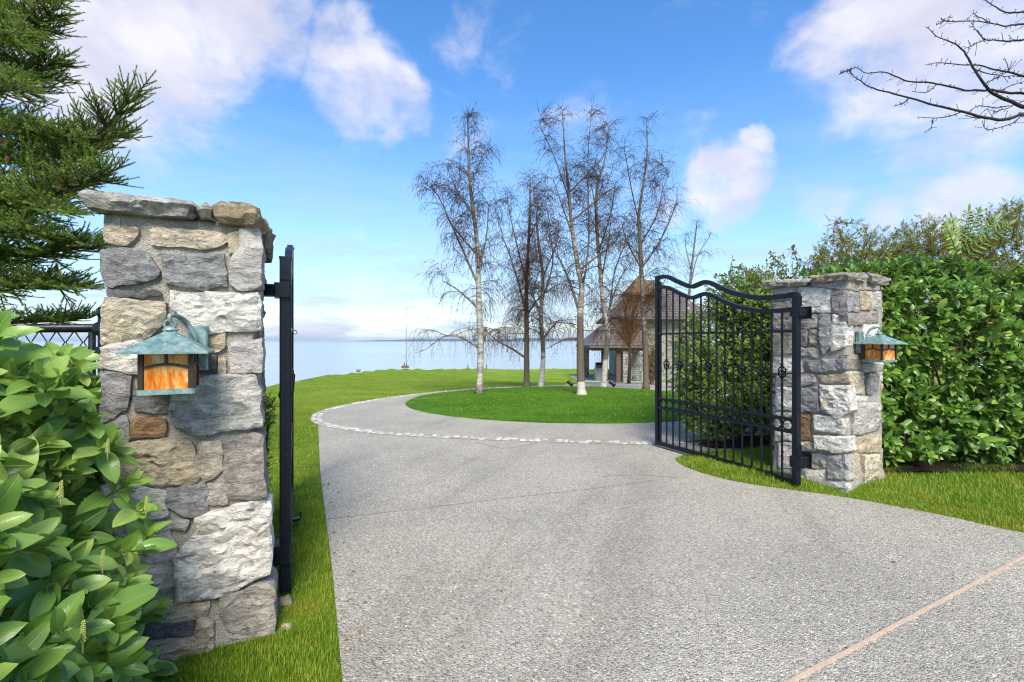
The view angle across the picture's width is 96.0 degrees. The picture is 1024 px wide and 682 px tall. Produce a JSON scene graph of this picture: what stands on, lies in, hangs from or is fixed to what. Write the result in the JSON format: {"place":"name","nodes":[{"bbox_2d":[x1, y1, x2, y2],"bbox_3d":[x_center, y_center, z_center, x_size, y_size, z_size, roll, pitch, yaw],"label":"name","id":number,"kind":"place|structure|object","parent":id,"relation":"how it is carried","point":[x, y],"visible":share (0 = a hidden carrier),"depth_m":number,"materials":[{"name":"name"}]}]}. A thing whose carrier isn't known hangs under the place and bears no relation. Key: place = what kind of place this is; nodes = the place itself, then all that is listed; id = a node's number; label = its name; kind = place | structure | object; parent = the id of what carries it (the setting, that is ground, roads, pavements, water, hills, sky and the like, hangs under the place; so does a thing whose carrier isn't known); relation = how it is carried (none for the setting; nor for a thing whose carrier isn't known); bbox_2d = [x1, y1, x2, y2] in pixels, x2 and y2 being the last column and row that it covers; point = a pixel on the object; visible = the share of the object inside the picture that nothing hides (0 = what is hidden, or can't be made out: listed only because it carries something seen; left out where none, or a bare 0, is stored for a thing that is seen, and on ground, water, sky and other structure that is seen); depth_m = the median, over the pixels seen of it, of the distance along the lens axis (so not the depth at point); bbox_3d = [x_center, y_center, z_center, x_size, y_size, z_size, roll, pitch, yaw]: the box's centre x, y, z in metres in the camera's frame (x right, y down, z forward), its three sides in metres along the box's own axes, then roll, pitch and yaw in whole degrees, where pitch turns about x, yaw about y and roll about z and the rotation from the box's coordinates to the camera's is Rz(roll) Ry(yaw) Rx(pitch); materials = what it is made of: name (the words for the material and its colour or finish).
{"place":"outdoors","nodes":[
{"label":"outdoors","id":0,"kind":"place"},
{"bbox_2d":[84,403,352,504],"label":"lawn grass","id":1,"kind":"structure","parent":0,"point":[274,482],"depth_m":6.01,"materials":[{"name":"green plant"}]},
{"bbox_2d":[371,338,576,340],"bbox_3d":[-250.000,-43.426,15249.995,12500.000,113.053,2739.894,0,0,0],"label":"headland","id":2,"kind":"structure","parent":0,"point":[536,339],"depth_m":14241.65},
{"bbox_2d":[24,341,985,386],"bbox_3d":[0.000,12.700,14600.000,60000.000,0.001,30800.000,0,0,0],"label":"sea","id":3,"kind":"structure","parent":0,"point":[312,359],"depth_m":377.57,"materials":[{"name":"liquid"}]},
{"bbox_2d":[0,0,1023,340],"label":"sky","id":4,"kind":"structure","parent":0,"point":[319,116],"materials":[{"name":"blue"}]},
{"bbox_2d":[81,368,1023,681],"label":"lawn","id":5,"kind":"structure","parent":0,"point":[519,374],"depth_m":4.74,"materials":[{"name":"green plant"}]},
{"bbox_2d":[12,307,105,491],"bbox_3d":[-3.631,0.794,2.984,2.496,2.011,0.096,0,0,10],"label":"chain link fence","id":6,"kind":"object","parent":5,"relation":"on","point":[93,330],"visible":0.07,"depth_m":2.79,"materials":[{"name":"black metal"}]},
{"bbox_2d":[0,0,160,323],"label":"spruce tree","id":7,"kind":"object","parent":5,"relation":"on","point":[49,188],"visible":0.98,"depth_m":3.72,"materials":[{"name":"green plant"}]},
{"bbox_2d":[0,293,178,681],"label":"laurel shrub","id":8,"kind":"object","parent":5,"relation":"on","point":[70,611],"visible":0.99,"depth_m":1.50,"materials":[{"name":"green plant"}]},
{"bbox_2d":[78,190,277,660],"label":"stone gate pillar","id":9,"kind":"structure","parent":5,"relation":"on","point":[200,456],"depth_m":2.22,"materials":[{"name":"grey stone"}]},
{"bbox_2d":[115,313,214,395],"bbox_3d":[-1.502,0.050,2.030,0.304,0.348,0.344,0,0,-28],"label":"lantern","id":10,"kind":"object","parent":9,"relation":"attached to","point":[170,360],"visible":1,"depth_m":1.94,"materials":[{"name":"teal metal"}]},
{"bbox_2d":[152,502,343,681],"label":"lawn grass","id":11,"kind":"structure","parent":5,"relation":"on","point":[304,508],"depth_m":2.29,"materials":[{"name":"green plant"}]},
{"bbox_2d":[264,390,278,491],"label":"weed plant","id":12,"kind":"object","parent":5,"relation":"on","point":[268,423],"visible":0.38,"depth_m":3.76,"materials":[{"name":"green plant"}]},
{"bbox_2d":[264,245,300,592],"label":"entrance gate","id":13,"kind":"structure","parent":5,"relation":"on","point":[282,290],"depth_m":2.69,"materials":[{"name":"black metal"}]},
{"bbox_2d":[277,594,292,606],"bbox_3d":[-1.296,1.486,2.632,0.100,0.062,0.078,0,0,0],"label":"field stone","id":14,"kind":"object","parent":5,"relation":"on","point":[286,600],"visible":0.85,"depth_m":2.61,"materials":[{"name":"grey stone"}]},
{"bbox_2d":[279,622,292,629],"bbox_3d":[-1.184,1.502,2.411,0.065,0.048,0.058,0,0,-20],"label":"field stone","id":15,"kind":"object","parent":5,"relation":"on","point":[286,625],"visible":0.67,"depth_m":2.40,"materials":[{"name":"beige stone"}]},
{"bbox_2d":[264,369,664,403],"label":"lawn grass","id":16,"kind":"structure","parent":5,"relation":"on","point":[451,383],"depth_m":16.93,"materials":[{"name":"green plant"}]},
{"bbox_2d":[588,282,675,383],"bbox_3d":[4.310,-0.248,16.534,2.822,3.813,2.890,0,0,-29],"label":"weeping shrub","id":17,"kind":"object","parent":5,"relation":"on","point":[630,331],"visible":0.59,"depth_m":16.45,"materials":[{"name":"brown plant"}]},
{"bbox_2d":[571,272,710,381],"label":"stone house","id":18,"kind":"structure","parent":5,"relation":"on","point":[618,365],"depth_m":30.60,"materials":[{"name":"stone"}]},
{"bbox_2d":[594,362,607,380],"bbox_3d":[5.850,1.995,30.280,0.800,1.190,0.640,0,0,0],"label":"barbecue grill","id":19,"kind":"object","parent":18,"relation":"on","point":[597,376],"visible":0.59,"depth_m":30.00,"materials":[{"name":"grey metal"}]},
{"bbox_2d":[631,367,642,381],"bbox_3d":[7.900,2.145,29.604,0.900,0.950,0.498,0,0,0],"label":"garden bench","id":20,"kind":"object","parent":18,"relation":"on","point":[641,376],"visible":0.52,"depth_m":29.77,"materials":[{"name":"white wood"}]},
{"bbox_2d":[648,356,654,379],"bbox_3d":[9.250,1.750,30.570,0.600,1.740,0.060,0,0,0],"label":"door","id":21,"kind":"structure","parent":18,"relation":"in","point":[654,356],"depth_m":30.54,"materials":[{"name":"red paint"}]},
{"bbox_2d":[674,340,688,363],"bbox_3d":[11.200,0.750,30.550,1.070,1.570,0.080,0,0,0],"label":"window","id":22,"kind":"structure","parent":18,"relation":"in","point":[675,351],"depth_m":30.57,"materials":[{"name":"grey glass"}]},
{"bbox_2d":[636,331,665,384],"bbox_3d":[4.813,0.595,15.959,1.069,1.978,0.869,0,0,-17],"label":"leafy shrub","id":23,"kind":"object","parent":5,"relation":"on","point":[651,359],"visible":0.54,"depth_m":15.87,"materials":[{"name":"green plant"}]},
{"bbox_2d":[672,216,723,373],"bbox_3d":[7.660,-1.760,18.985,2.124,7.082,1.521,0,0,20],"label":"birch tree","id":24,"kind":"object","parent":5,"relation":"on","point":[691,268],"visible":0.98,"depth_m":18.93,"materials":[{"name":"white plant"}]},
{"bbox_2d":[711,272,771,424],"bbox_3d":[4.144,0.142,8.014,1.307,2.840,1.352,0,0,0],"label":"hedge shrub","id":25,"kind":"object","parent":5,"relation":"on","point":[743,340],"visible":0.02,"depth_m":7.89,"materials":[{"name":"green plant"}]},
{"bbox_2d":[714,244,811,421],"bbox_3d":[4.476,-0.006,8.074,2.582,3.127,1.717,0,0,0],"label":"hedge shrub","id":26,"kind":"object","parent":5,"relation":"on","point":[781,272],"visible":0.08,"depth_m":7.73,"materials":[{"name":"green plant"}]},
{"bbox_2d":[761,272,890,492],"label":"stone gate pillar","id":27,"kind":"structure","parent":5,"relation":"on","point":[842,386],"depth_m":4.70,"materials":[{"name":"grey stone"}]},
{"bbox_2d":[654,275,811,485],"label":"entrance gate","id":28,"kind":"structure","parent":27,"relation":"attached to","point":[799,459],"depth_m":5.37,"materials":[{"name":"black metal"}]},
{"bbox_2d":[853,326,907,361],"bbox_3d":[3.590,0.029,4.506,0.304,0.348,0.312,0,0,-15],"label":"lantern","id":29,"kind":"object","parent":27,"relation":"attached to","point":[879,347],"visible":1,"depth_m":4.46,"materials":[{"name":"teal metal"}]},
{"bbox_2d":[676,443,1023,531],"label":"verge grass","id":30,"kind":"structure","parent":5,"relation":"on","point":[975,492],"depth_m":4.61,"materials":[{"name":"green plant"}]},
{"bbox_2d":[697,416,1023,471],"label":"planting bed","id":31,"kind":"object","parent":5,"relation":"on","point":[937,466],"visible":0.09,"depth_m":5.33,"materials":[{"name":"brown soil"}]},
{"bbox_2d":[667,265,774,440],"bbox_3d":[3.773,0.189,7.205,2.936,2.761,1.691,0,0,0],"label":"evergreen shrub","id":32,"kind":"object","parent":31,"relation":"on","point":[760,290],"visible":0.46,"depth_m":6.92,"materials":[{"name":"green plant"}]},
{"bbox_2d":[792,215,931,386],"bbox_3d":[6.099,-0.288,8.157,2.446,3.692,1.762,0,0,0],"label":"hedge shrub","id":33,"kind":"object","parent":31,"relation":"on","point":[863,253],"visible":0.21,"depth_m":7.89,"materials":[{"name":"green plant"}]},
{"bbox_2d":[796,248,1023,466],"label":"laurel hedge","id":34,"kind":"object","parent":31,"relation":"on","point":[969,419],"visible":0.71,"depth_m":5.16,"materials":[{"name":"green plant"}]},
{"bbox_2d":[877,212,1013,415],"bbox_3d":[7.599,-0.380,8.286,2.332,3.881,1.782,0,0,-23],"label":"hedge shrub","id":35,"kind":"object","parent":31,"relation":"on","point":[930,246],"visible":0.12,"depth_m":7.99,"materials":[{"name":"green plant"}]},
{"bbox_2d":[941,203,1016,359],"bbox_3d":[7.089,-0.321,7.102,1.171,3.642,0.234,0,0,0],"label":"mahonia shrub","id":36,"kind":"object","parent":31,"relation":"on","point":[957,239],"visible":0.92,"depth_m":7.13,"materials":[{"name":"green plant"}]},
{"bbox_2d":[951,196,1023,405],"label":"hedge shrub","id":37,"kind":"object","parent":31,"relation":"on","point":[1016,238],"visible":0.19,"depth_m":8.15,"materials":[{"name":"green plant"}]},
{"bbox_2d":[839,0,1023,131],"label":"bare tree","id":38,"kind":"object","parent":5,"relation":"on","point":[1000,97],"visible":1,"depth_m":4.50,"materials":[{"name":"brown plant"}]},
{"bbox_2d":[405,386,726,423],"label":"island lawn","id":39,"kind":"structure","parent":0,"point":[555,406],"depth_m":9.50,"materials":[{"name":"green plant"}]},
{"bbox_2d":[403,99,530,393],"bbox_3d":[-1.119,-2.407,11.712,3.173,7.589,2.802,0,0,0],"label":"birch tree","id":40,"kind":"object","parent":39,"relation":"on","point":[478,305],"visible":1,"depth_m":11.59,"materials":[{"name":"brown plant"}]},
{"bbox_2d":[463,166,575,386],"bbox_3d":[0.270,-2.017,14.284,3.561,7.042,2.612,0,0,0],"label":"birch tree","id":41,"kind":"object","parent":39,"relation":"on","point":[526,381],"visible":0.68,"depth_m":14.15,"materials":[{"name":"brown plant"}]},
{"bbox_2d":[491,179,591,386],"bbox_3d":[0.932,-1.597,13.886,3.099,6.113,2.500,0,0,0],"label":"birch tree","id":42,"kind":"object","parent":39,"relation":"on","point":[543,273],"visible":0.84,"depth_m":13.74,"materials":[{"name":"white plant"}]},
{"bbox_2d":[519,96,643,394],"bbox_3d":[1.600,-2.424,11.238,3.140,7.590,2.707,0,0,0],"label":"birch tree","id":43,"kind":"object","parent":39,"relation":"on","point":[579,338],"visible":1,"depth_m":11.23,"materials":[{"name":"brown plant"}]},
{"bbox_2d":[568,118,653,387],"bbox_3d":[3.127,-2.691,14.217,2.654,8.416,2.799,0,0,38],"label":"birch tree","id":44,"kind":"object","parent":39,"relation":"on","point":[607,325],"visible":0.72,"depth_m":14.17,"materials":[{"name":"white plant"}]},
{"bbox_2d":[608,379,615,386],"bbox_3d":[2.893,1.258,13.315,0.223,0.309,0.124,0,0,21],"label":"garden spotlight","id":45,"kind":"object","parent":39,"relation":"on","point":[612,382],"visible":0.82,"depth_m":13.27,"materials":[{"name":"black metal"}]},
{"bbox_2d":[600,110,702,389],"bbox_3d":[4.037,-2.688,13.655,3.056,8.404,2.301,0,0,-24],"label":"birch tree","id":46,"kind":"object","parent":39,"relation":"on","point":[643,312],"visible":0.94,"depth_m":13.66,"materials":[{"name":"brown plant"}]},
{"bbox_2d":[318,382,1023,681],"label":"driveway","id":47,"kind":"structure","parent":0,"point":[665,586],"depth_m":3.01,"materials":[{"name":"grey asphalt"}]},
{"bbox_2d":[311,385,685,444],"bbox_3d":[-0.591,1.497,11.366,7.016,0.050,9.474,0,0,0],"label":"cobble border","id":48,"kind":"object","parent":47,"relation":"on","point":[317,419],"visible":0.94,"depth_m":7.23,"materials":[{"name":"stone"}]},
{"bbox_2d":[323,466,954,647],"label":"fallen leaves","id":49,"kind":"object","parent":47,"relation":"on","point":[360,631],"visible":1,"depth_m":2.89,"materials":[{"name":"brown plant"}]}
]}

